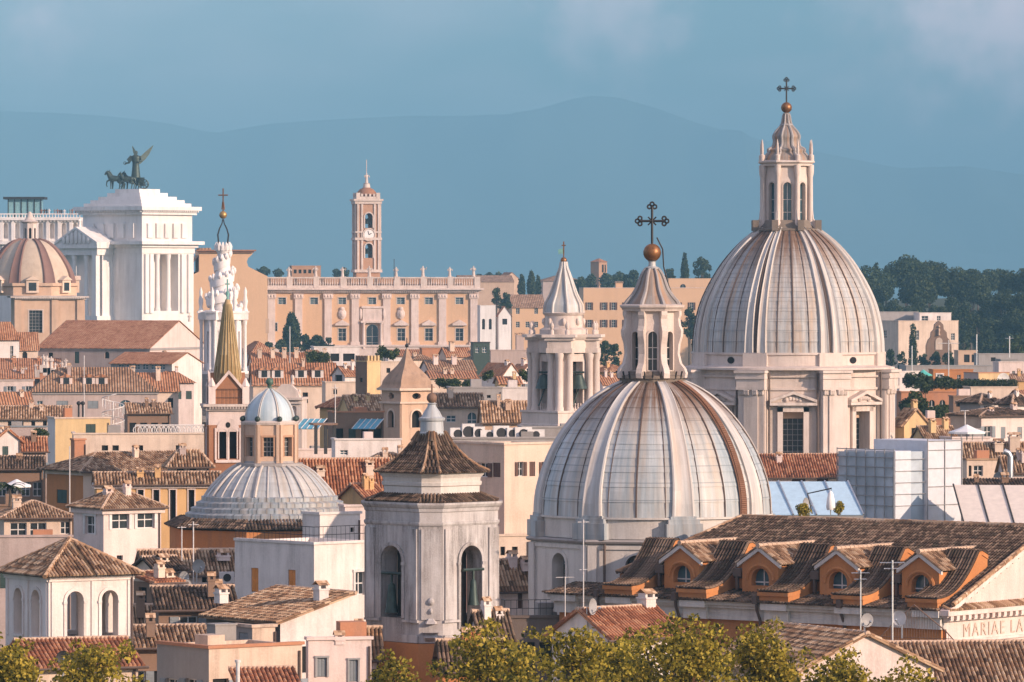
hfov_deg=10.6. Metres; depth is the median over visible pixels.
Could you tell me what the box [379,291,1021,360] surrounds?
ground
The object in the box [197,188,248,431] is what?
spiral lantern
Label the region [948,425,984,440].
canopy
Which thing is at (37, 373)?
stone figure
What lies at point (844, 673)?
plane tree
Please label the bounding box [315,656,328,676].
window
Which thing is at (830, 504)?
closed parasol
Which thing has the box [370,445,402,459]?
house
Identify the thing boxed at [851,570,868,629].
aerial mast
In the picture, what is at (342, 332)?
window
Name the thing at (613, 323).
window
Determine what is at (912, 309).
hill tree
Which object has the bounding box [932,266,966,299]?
umbrella pine
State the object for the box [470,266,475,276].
statue
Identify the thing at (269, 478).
church dome
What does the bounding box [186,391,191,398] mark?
window
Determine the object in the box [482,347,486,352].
window
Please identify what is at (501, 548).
window
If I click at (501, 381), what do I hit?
house
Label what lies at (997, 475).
satellite dish
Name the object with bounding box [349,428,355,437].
window
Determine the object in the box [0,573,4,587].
window
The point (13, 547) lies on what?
house
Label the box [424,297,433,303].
window
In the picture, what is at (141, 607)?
house
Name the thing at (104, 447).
window
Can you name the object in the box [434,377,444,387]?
bush
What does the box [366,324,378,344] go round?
window
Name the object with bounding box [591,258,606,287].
house
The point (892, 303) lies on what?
hill tree
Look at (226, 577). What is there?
cooling unit
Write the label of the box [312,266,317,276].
statue
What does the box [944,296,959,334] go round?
hill tree
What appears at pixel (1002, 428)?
window
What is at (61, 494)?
window
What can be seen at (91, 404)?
window
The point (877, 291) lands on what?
umbrella pine
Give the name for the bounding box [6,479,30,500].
parasol
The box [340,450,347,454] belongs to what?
window
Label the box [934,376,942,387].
bush
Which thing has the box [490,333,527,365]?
house
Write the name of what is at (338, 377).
window
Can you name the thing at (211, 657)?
house
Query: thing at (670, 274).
hill tree
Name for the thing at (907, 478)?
scaffolding
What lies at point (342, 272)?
statue
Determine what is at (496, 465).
window
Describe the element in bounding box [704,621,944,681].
house
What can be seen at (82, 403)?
twin flue
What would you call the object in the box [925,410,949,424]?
house
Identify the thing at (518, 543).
house
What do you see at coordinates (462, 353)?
house
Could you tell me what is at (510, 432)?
cooling unit
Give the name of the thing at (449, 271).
statue
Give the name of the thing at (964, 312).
hill tree
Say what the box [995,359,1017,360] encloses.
house
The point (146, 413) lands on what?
house
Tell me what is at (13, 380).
house
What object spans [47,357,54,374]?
stone figure
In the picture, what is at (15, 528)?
window
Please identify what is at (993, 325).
hill tree
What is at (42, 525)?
window
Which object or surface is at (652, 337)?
window
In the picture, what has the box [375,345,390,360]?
bush
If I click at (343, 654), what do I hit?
house
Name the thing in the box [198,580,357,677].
house
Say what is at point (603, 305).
window
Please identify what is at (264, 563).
house
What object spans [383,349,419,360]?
house
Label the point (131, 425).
window
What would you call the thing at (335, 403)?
aerial mast
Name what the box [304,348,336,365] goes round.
house
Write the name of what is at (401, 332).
window
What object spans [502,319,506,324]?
window
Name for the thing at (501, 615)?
house
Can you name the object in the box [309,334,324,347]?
garden tree
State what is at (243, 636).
window
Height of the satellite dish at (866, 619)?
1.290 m
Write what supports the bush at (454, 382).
on the ground
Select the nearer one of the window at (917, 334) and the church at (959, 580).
the church at (959, 580)
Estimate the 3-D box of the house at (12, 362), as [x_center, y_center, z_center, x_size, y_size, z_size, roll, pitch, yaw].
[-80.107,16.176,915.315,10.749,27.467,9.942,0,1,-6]
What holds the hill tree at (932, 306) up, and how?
on the ground
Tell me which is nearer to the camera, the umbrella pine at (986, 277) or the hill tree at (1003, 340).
the hill tree at (1003, 340)
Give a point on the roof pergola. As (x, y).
(325, 436)
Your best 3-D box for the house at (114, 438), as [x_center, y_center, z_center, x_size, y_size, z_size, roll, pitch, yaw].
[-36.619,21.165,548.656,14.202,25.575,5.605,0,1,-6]
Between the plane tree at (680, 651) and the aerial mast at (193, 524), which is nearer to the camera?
the plane tree at (680, 651)
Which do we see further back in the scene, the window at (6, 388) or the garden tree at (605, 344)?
the garden tree at (605, 344)
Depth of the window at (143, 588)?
325.10 m
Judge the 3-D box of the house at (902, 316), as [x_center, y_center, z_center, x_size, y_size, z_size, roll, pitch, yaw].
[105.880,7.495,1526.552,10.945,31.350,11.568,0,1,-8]
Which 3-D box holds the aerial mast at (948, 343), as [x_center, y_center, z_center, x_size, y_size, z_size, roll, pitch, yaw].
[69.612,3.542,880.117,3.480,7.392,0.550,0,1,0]
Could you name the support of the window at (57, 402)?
in the house at (61, 386)
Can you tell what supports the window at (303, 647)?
in the house at (320, 608)
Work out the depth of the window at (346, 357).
960.91 m
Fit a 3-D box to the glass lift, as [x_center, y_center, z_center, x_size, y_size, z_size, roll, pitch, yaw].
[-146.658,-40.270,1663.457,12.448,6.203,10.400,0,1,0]
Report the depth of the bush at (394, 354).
889.58 m
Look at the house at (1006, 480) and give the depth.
463.78 m
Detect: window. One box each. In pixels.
[0,482,6,495]
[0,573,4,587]
[2,446,7,454]
[4,386,15,391]
[10,346,12,357]
[10,522,25,534]
[21,482,29,495]
[23,386,32,391]
[28,309,43,332]
[30,522,45,534]
[33,482,40,495]
[56,401,67,404]
[57,490,66,502]
[60,522,68,533]
[75,352,78,362]
[82,513,96,534]
[86,424,94,432]
[88,401,97,408]
[102,445,107,450]
[109,514,131,529]
[112,445,118,450]
[129,423,135,432]
[135,513,156,528]
[136,489,144,495]
[138,671,153,681]
[140,423,146,432]
[142,587,146,602]
[151,423,157,432]
[152,489,160,501]
[154,671,156,681]
[160,678,181,681]
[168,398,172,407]
[169,489,176,519]
[170,616,205,623]
[179,678,201,681]
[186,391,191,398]
[187,489,195,512]
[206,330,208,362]
[213,678,225,681]
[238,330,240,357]
[240,632,247,639]
[244,435,253,455]
[252,568,257,591]
[261,435,275,456]
[277,297,286,303]
[283,435,293,455]
[289,570,295,585]
[302,646,305,672]
[309,297,318,303]
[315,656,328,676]
[330,354,338,360]
[336,375,341,380]
[336,428,342,437]
[337,297,346,303]
[338,328,346,340]
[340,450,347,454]
[343,354,354,360]
[347,658,359,681]
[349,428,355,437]
[353,569,363,594]
[361,429,367,437]
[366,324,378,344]
[368,297,376,303]
[374,428,380,437]
[396,297,404,303]
[397,328,405,340]
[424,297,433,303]
[424,328,433,340]
[446,415,455,421]
[455,297,463,303]
[455,328,463,340]
[468,413,475,422]
[478,463,491,476]
[482,319,484,328]
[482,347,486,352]
[494,463,499,476]
[500,547,503,554]
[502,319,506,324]
[515,462,526,475]
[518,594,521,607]
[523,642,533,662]
[529,462,533,475]
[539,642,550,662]
[550,549,567,588]
[585,302,592,309]
[585,320,592,326]
[600,302,607,309]
[600,320,607,326]
[610,302,616,309]
[610,320,616,326]
[621,552,637,566]
[631,330,638,369]
[646,330,658,369]
[667,330,673,369]
[688,302,694,309]
[767,181,775,219]
[782,180,792,219]
[783,419,802,452]
[800,181,806,219]
[856,418,858,447]
[915,330,918,339]
[964,355,968,361]
[974,466,982,475]
[981,426,995,436]
[1001,427,1004,437]
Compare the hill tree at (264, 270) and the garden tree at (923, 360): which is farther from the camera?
the hill tree at (264, 270)
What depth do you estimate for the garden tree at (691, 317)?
1499.83 m
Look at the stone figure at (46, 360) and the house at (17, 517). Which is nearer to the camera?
the house at (17, 517)
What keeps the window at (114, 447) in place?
in the house at (114, 438)
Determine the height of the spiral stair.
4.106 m
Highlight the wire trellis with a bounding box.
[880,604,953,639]
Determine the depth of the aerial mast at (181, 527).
345.13 m
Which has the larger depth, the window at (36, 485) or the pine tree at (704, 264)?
the pine tree at (704, 264)
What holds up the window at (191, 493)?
in the house at (179, 492)
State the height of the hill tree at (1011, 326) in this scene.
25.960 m
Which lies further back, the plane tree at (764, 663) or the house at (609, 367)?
the house at (609, 367)
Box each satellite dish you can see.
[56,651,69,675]
[179,571,188,579]
[192,559,204,583]
[586,598,600,627]
[801,498,812,514]
[861,613,872,630]
[893,611,905,637]
[993,472,1003,477]
[997,373,1008,379]
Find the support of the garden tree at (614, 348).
on the ground
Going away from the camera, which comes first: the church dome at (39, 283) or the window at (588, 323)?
the church dome at (39, 283)
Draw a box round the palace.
[268,277,483,355]
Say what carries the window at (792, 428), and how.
in the church dome at (788, 352)
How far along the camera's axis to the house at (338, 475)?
457.15 m
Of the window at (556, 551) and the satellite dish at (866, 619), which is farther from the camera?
the window at (556, 551)
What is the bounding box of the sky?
[0,0,1023,174]
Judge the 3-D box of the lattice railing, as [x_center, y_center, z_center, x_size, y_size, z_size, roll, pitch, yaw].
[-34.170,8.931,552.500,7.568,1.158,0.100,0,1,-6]
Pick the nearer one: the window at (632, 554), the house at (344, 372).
the window at (632, 554)
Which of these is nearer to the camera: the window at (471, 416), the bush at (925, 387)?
the window at (471, 416)
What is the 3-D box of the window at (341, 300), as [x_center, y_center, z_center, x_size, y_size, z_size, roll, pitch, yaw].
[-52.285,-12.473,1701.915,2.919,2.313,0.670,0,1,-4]
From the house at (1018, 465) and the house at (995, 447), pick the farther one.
the house at (995, 447)
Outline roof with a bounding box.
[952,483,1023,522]
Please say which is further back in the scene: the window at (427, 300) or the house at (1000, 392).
the window at (427, 300)
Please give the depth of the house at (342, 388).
775.42 m
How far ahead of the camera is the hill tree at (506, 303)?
1767.10 m
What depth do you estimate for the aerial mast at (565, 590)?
310.16 m
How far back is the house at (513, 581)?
345.77 m
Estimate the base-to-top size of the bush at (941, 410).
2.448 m
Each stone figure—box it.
[34,363,39,376]
[40,355,46,372]
[43,356,49,375]
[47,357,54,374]
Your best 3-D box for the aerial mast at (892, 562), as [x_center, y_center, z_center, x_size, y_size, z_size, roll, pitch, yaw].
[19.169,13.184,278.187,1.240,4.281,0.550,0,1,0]
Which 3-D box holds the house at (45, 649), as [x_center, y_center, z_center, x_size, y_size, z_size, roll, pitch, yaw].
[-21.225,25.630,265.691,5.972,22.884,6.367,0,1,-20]
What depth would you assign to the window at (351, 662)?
284.74 m
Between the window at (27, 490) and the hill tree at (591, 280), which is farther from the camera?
the hill tree at (591, 280)
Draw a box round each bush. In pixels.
[33,428,48,436]
[305,350,317,361]
[306,356,312,362]
[316,351,329,362]
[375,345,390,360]
[386,348,399,360]
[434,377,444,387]
[442,378,449,388]
[448,378,461,386]
[461,379,469,386]
[482,370,494,382]
[518,368,527,382]
[795,503,811,515]
[833,500,844,515]
[898,398,910,411]
[903,372,913,387]
[907,390,921,401]
[909,372,925,387]
[917,396,928,410]
[920,381,930,397]
[921,405,936,417]
[925,374,932,386]
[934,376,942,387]
[934,404,948,417]
[942,375,954,387]
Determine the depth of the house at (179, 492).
453.09 m
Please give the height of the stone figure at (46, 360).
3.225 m
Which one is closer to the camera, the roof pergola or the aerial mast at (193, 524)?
the aerial mast at (193, 524)
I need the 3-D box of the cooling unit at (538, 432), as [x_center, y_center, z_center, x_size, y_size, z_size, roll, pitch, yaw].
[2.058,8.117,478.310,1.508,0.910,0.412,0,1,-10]
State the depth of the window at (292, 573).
331.76 m
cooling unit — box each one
[219,572,233,582]
[450,428,461,436]
[462,424,474,436]
[473,427,484,436]
[480,430,492,436]
[493,426,508,436]
[507,428,514,436]
[514,427,531,436]
[527,429,544,436]
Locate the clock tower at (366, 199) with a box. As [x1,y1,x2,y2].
[350,160,382,276]
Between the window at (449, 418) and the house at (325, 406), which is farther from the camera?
the house at (325, 406)
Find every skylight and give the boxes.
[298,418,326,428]
[351,418,383,428]
[768,480,863,517]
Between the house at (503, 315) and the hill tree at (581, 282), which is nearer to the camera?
the house at (503, 315)
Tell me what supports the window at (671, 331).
in the church dome at (652, 442)
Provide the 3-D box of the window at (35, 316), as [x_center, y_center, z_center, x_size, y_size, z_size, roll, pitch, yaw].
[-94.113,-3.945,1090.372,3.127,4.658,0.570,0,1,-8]
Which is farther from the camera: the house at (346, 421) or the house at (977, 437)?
the house at (346, 421)
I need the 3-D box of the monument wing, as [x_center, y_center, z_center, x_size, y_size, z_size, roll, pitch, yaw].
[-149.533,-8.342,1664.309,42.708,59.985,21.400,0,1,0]
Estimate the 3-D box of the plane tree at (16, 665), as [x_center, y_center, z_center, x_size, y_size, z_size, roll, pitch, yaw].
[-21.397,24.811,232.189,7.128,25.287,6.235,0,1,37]
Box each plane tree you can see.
[0,631,45,681]
[46,638,149,681]
[366,649,421,681]
[426,617,564,681]
[500,624,636,681]
[564,625,683,681]
[601,611,734,681]
[713,617,815,681]
[795,646,888,681]
[872,653,940,681]
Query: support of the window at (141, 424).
in the house at (146, 413)
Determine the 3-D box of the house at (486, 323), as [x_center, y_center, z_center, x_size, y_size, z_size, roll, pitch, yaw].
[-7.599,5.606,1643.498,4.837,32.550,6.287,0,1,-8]
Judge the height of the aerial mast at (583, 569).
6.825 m
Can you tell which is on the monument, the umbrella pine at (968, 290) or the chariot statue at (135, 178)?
the chariot statue at (135, 178)
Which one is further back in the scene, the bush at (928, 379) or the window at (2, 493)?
the bush at (928, 379)
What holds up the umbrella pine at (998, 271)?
on the ground
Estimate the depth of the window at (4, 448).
535.54 m
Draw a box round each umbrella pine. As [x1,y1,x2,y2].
[860,265,895,300]
[865,277,885,304]
[885,254,933,305]
[897,274,938,304]
[924,260,948,310]
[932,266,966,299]
[952,274,992,349]
[964,269,1000,310]
[982,268,1016,312]
[996,268,1023,293]
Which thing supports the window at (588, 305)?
in the house at (603, 308)
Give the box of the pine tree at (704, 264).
[692,256,711,277]
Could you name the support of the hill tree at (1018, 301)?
on the ground
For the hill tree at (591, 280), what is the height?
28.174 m
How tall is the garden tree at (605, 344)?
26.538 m
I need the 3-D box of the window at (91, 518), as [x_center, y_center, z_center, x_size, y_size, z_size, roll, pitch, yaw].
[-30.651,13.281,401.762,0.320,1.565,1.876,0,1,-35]
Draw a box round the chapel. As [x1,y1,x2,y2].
[276,375,307,447]
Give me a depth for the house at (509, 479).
411.22 m
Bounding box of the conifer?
[282,311,301,351]
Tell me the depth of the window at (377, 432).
591.13 m
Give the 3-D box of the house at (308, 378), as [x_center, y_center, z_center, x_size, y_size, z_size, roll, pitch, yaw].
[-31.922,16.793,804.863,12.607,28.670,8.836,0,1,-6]
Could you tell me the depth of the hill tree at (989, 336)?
1639.17 m
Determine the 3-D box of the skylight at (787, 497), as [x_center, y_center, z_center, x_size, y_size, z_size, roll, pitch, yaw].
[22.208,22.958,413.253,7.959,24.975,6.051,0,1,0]
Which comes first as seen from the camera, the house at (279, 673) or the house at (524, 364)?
the house at (279, 673)
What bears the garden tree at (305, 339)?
on the ground
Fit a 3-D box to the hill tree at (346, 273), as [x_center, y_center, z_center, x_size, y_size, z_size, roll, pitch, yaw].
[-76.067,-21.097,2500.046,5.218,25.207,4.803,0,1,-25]
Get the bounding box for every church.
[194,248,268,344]
[542,514,1023,681]
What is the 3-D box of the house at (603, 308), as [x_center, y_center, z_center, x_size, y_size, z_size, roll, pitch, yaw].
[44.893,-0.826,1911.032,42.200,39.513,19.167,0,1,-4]
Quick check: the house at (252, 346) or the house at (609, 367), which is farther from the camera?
the house at (252, 346)
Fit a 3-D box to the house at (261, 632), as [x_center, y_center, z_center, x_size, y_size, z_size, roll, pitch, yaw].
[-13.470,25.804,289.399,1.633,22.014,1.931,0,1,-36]
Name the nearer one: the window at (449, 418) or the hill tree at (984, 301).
the window at (449, 418)
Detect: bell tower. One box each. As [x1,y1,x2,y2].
[200,279,249,472]
[361,384,501,681]
[377,338,436,449]
[520,241,604,425]
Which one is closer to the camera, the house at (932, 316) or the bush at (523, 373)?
the bush at (523, 373)
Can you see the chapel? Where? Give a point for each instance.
(291, 392)
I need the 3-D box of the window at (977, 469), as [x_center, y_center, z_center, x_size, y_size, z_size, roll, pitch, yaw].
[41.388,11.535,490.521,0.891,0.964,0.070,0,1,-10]
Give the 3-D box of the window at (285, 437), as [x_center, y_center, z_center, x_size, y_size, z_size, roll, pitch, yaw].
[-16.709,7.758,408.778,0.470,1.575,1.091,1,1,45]
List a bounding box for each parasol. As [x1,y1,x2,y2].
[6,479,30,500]
[826,491,834,514]
[921,369,931,375]
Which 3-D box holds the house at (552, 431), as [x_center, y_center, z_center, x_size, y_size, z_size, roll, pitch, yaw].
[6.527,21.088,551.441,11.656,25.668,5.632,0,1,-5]
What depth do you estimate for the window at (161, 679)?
280.46 m
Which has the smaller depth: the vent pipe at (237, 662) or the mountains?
the vent pipe at (237, 662)
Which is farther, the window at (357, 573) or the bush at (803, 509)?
the bush at (803, 509)
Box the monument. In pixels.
[54,189,204,332]
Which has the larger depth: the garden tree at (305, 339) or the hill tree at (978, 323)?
the hill tree at (978, 323)
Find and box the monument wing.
[0,213,82,321]
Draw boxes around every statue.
[104,146,152,188]
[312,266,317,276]
[340,267,345,276]
[367,266,372,276]
[420,266,426,276]
[447,267,452,276]
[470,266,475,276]
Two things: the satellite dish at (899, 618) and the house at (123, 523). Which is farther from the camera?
the house at (123, 523)
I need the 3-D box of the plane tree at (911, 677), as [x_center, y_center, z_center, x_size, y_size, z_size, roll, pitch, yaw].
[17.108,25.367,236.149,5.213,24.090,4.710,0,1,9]
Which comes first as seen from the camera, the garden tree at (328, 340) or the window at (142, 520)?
the window at (142, 520)
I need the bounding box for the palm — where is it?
[0,482,25,505]
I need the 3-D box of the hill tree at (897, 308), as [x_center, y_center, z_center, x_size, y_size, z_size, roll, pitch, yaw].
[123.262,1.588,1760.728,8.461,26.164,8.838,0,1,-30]
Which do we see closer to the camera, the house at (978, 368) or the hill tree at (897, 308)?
the house at (978, 368)
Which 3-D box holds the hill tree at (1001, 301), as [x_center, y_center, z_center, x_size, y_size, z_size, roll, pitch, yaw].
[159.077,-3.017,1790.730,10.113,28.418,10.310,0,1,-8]
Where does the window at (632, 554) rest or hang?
in the church dome at (652, 442)
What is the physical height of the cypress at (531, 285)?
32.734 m
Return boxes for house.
[0,322,21,357]
[0,356,60,385]
[0,367,34,391]
[0,389,34,404]
[0,400,71,462]
[0,421,46,503]
[0,426,25,454]
[0,453,45,503]
[0,494,20,509]
[0,495,73,534]
[0,529,73,647]
[8,635,148,681]
[17,332,39,357]
[19,430,49,502]
[27,363,159,432]
[35,445,175,537]
[38,320,203,367]
[47,408,110,463]
[65,480,168,564]
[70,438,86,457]
[71,425,203,453]
[91,464,220,547]
[108,350,204,431]
[124,397,173,432]
[129,366,179,432]
[132,553,192,584]
[133,560,188,602]
[133,591,154,623]
[133,613,206,681]
[134,547,234,583]
[149,571,236,623]
[155,633,307,681]
[161,443,215,470]
[163,366,195,431]
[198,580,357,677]
[228,665,300,681]
[233,523,365,621]
[236,623,277,641]
[247,341,275,370]
[247,347,306,402]
[248,358,335,447]
[290,266,320,276]
[298,446,331,457]
[298,457,389,499]
[301,511,361,539]
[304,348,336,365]
[304,621,373,681]
[310,346,359,365]
[314,394,347,447]
[321,381,354,402]
[327,407,384,447]
[329,360,354,380]
[331,432,401,456]
[336,393,381,410]
[337,473,382,503]
[338,504,365,539]
[354,618,385,681]
[355,355,380,393]
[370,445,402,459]
[380,361,399,393]
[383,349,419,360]
[411,352,432,366]
[419,348,440,359]
[419,354,477,371]
[424,367,479,392]
[431,626,505,681]
[434,387,483,433]
[438,341,470,359]
[446,379,502,399]
[452,431,555,441]
[453,441,552,611]
[456,275,513,312]
[466,596,518,673]
[470,342,489,378]
[477,305,495,349]
[477,394,526,429]
[478,359,520,386]
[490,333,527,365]
[492,371,522,386]
[496,306,511,349]
[497,380,527,399]
[499,534,528,557]
[499,550,527,614]
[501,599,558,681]
[502,272,518,293]
[508,294,544,349]
[515,357,527,386]
[517,423,564,436]
[540,275,577,301]
[543,588,690,681]
[579,282,704,366]
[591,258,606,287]
[600,361,621,373]
[600,368,619,389]
[668,278,710,288]
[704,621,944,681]
[758,452,836,480]
[880,312,912,320]
[882,320,958,367]
[888,639,1023,681]
[895,371,919,416]
[895,399,927,437]
[896,391,956,415]
[899,364,992,390]
[910,417,957,438]
[913,312,951,319]
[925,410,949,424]
[928,369,973,390]
[939,428,990,441]
[945,402,1023,440]
[948,389,971,417]
[954,350,977,364]
[955,391,999,410]
[963,372,1009,380]
[963,386,1017,398]
[963,432,1023,457]
[963,450,997,477]
[963,472,1023,484]
[973,353,1023,364]
[993,361,1023,372]
[993,388,1023,409]
[994,448,1023,477]
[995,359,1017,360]
[1009,368,1023,389]
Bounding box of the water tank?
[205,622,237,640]
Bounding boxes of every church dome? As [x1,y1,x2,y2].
[0,212,88,343]
[164,378,342,547]
[526,201,774,614]
[685,77,901,452]
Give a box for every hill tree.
[256,266,270,275]
[272,268,284,276]
[332,268,340,276]
[339,267,349,276]
[491,287,500,349]
[500,292,512,309]
[573,276,587,292]
[585,273,596,287]
[598,272,614,287]
[613,271,625,287]
[622,269,638,287]
[665,268,675,277]
[876,300,884,311]
[883,298,902,311]
[889,305,903,311]
[903,295,927,312]
[905,305,922,312]
[926,304,948,311]
[931,307,946,311]
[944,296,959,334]
[953,301,977,349]
[958,323,972,349]
[967,314,987,352]
[969,292,993,337]
[974,328,999,352]
[981,317,1005,352]
[985,289,1017,330]
[999,333,1014,352]
[1002,316,1018,345]
[1004,292,1023,323]
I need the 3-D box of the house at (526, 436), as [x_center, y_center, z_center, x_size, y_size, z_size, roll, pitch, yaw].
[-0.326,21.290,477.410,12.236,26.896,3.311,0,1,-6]
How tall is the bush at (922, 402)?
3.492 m
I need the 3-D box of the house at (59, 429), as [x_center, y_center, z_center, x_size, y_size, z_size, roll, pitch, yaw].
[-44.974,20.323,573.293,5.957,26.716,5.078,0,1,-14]
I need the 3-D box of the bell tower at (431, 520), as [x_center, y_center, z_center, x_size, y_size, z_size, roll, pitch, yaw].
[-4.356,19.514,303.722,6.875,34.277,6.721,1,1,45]
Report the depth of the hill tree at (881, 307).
1779.95 m
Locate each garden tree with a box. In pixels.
[265,341,273,349]
[274,339,288,351]
[297,334,310,351]
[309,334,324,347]
[321,337,334,345]
[600,340,610,365]
[600,344,604,360]
[607,343,621,365]
[681,307,695,364]
[689,320,694,345]
[886,349,896,365]
[897,351,906,368]
[917,353,930,364]
[929,351,940,364]
[941,350,953,364]
[1001,341,1011,352]
[1008,334,1023,352]
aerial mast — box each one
[69,446,69,511]
[84,356,84,416]
[177,526,185,559]
[188,522,198,583]
[289,327,289,362]
[335,384,335,422]
[556,577,573,615]
[578,520,586,606]
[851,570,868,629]
[880,560,904,639]
[938,340,958,375]
[961,410,968,424]
[976,334,976,364]
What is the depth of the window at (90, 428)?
571.13 m
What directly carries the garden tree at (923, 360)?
on the ground
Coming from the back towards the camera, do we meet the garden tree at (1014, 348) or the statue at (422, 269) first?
the statue at (422, 269)
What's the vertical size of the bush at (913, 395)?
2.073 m
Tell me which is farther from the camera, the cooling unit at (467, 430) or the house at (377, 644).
the cooling unit at (467, 430)
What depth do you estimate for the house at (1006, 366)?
1000.56 m
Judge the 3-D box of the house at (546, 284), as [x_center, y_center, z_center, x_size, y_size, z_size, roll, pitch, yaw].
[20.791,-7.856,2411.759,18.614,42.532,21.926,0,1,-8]
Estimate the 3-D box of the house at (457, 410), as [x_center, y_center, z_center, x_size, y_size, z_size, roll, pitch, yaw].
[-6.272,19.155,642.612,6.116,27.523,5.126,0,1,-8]
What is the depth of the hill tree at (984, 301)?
1799.33 m
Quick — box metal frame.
[807,488,831,513]
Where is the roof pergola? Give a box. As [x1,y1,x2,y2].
[309,423,337,453]
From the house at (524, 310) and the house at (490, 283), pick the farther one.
the house at (490, 283)
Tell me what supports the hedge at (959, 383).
on the ground
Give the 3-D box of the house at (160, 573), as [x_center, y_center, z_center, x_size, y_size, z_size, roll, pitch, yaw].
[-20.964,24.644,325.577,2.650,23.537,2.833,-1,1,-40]
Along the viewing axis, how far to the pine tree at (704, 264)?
2078.78 m
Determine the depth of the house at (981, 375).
926.34 m
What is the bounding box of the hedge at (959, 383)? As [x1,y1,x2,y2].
[910,378,1018,389]
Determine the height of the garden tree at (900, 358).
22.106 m
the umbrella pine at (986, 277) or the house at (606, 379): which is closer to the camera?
the house at (606, 379)
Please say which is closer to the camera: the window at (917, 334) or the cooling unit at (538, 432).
the cooling unit at (538, 432)
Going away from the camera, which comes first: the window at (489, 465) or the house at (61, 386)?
the window at (489, 465)
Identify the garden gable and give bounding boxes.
[926,321,951,364]
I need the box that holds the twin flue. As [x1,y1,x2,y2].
[77,401,84,416]
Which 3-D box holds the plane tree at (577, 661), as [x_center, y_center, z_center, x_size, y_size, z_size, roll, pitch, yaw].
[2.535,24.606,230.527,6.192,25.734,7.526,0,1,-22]
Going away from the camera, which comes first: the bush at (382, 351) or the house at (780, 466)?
the house at (780, 466)
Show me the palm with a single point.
(7, 485)
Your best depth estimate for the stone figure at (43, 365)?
889.61 m
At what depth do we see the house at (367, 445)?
520.54 m
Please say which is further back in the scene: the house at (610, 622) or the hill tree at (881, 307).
the hill tree at (881, 307)
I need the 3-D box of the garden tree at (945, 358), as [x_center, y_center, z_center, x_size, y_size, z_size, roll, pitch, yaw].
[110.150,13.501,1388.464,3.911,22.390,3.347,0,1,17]
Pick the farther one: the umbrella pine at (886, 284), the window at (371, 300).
the umbrella pine at (886, 284)
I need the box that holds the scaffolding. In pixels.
[837,438,962,520]
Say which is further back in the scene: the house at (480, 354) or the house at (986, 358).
the house at (986, 358)
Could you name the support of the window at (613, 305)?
in the house at (603, 308)
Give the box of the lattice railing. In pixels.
[133,424,203,432]
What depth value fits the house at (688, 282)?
2000.57 m
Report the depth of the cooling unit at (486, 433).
478.06 m
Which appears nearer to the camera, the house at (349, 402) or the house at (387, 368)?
the house at (349, 402)
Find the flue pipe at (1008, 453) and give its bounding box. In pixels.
[1003,449,1012,477]
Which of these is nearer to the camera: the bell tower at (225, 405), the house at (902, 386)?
the bell tower at (225, 405)
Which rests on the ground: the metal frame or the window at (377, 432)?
the metal frame
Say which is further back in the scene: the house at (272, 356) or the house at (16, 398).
the house at (272, 356)
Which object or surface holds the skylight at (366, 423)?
attached to the house at (346, 421)
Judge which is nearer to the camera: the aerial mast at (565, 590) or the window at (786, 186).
the aerial mast at (565, 590)
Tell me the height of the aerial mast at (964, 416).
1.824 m
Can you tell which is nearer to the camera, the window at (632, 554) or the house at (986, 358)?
the window at (632, 554)
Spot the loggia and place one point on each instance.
(42, 584)
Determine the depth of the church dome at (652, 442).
331.46 m
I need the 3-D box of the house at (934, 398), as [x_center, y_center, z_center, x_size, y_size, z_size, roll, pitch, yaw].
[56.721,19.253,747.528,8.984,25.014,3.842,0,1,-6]
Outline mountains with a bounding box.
[0,96,1023,290]
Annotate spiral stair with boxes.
[102,394,124,430]
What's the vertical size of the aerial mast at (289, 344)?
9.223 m
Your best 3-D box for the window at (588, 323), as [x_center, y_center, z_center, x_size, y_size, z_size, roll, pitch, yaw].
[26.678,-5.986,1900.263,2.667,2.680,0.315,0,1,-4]
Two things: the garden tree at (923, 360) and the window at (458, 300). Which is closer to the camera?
the garden tree at (923, 360)
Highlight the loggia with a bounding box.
[0,536,145,645]
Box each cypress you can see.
[517,274,525,293]
[526,269,535,293]
[535,274,541,293]
[680,252,689,277]
[908,323,918,364]
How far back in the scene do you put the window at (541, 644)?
322.89 m
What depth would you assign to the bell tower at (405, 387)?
601.44 m
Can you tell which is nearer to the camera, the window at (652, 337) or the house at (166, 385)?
the window at (652, 337)
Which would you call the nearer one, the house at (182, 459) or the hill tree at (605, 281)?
the house at (182, 459)
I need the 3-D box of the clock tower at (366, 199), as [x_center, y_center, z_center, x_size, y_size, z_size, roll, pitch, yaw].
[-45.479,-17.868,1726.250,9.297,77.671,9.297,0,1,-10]
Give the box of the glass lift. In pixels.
[3,197,46,216]
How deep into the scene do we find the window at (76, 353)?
1005.55 m
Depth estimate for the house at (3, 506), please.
449.45 m
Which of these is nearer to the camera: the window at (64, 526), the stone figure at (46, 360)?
the window at (64, 526)
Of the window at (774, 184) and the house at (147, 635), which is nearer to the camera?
the house at (147, 635)
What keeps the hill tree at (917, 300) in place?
on the ground
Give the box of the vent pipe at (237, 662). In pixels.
[235,660,240,681]
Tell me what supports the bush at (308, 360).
on the ground
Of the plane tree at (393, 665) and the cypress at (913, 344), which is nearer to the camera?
the plane tree at (393, 665)
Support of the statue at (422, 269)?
on the palace

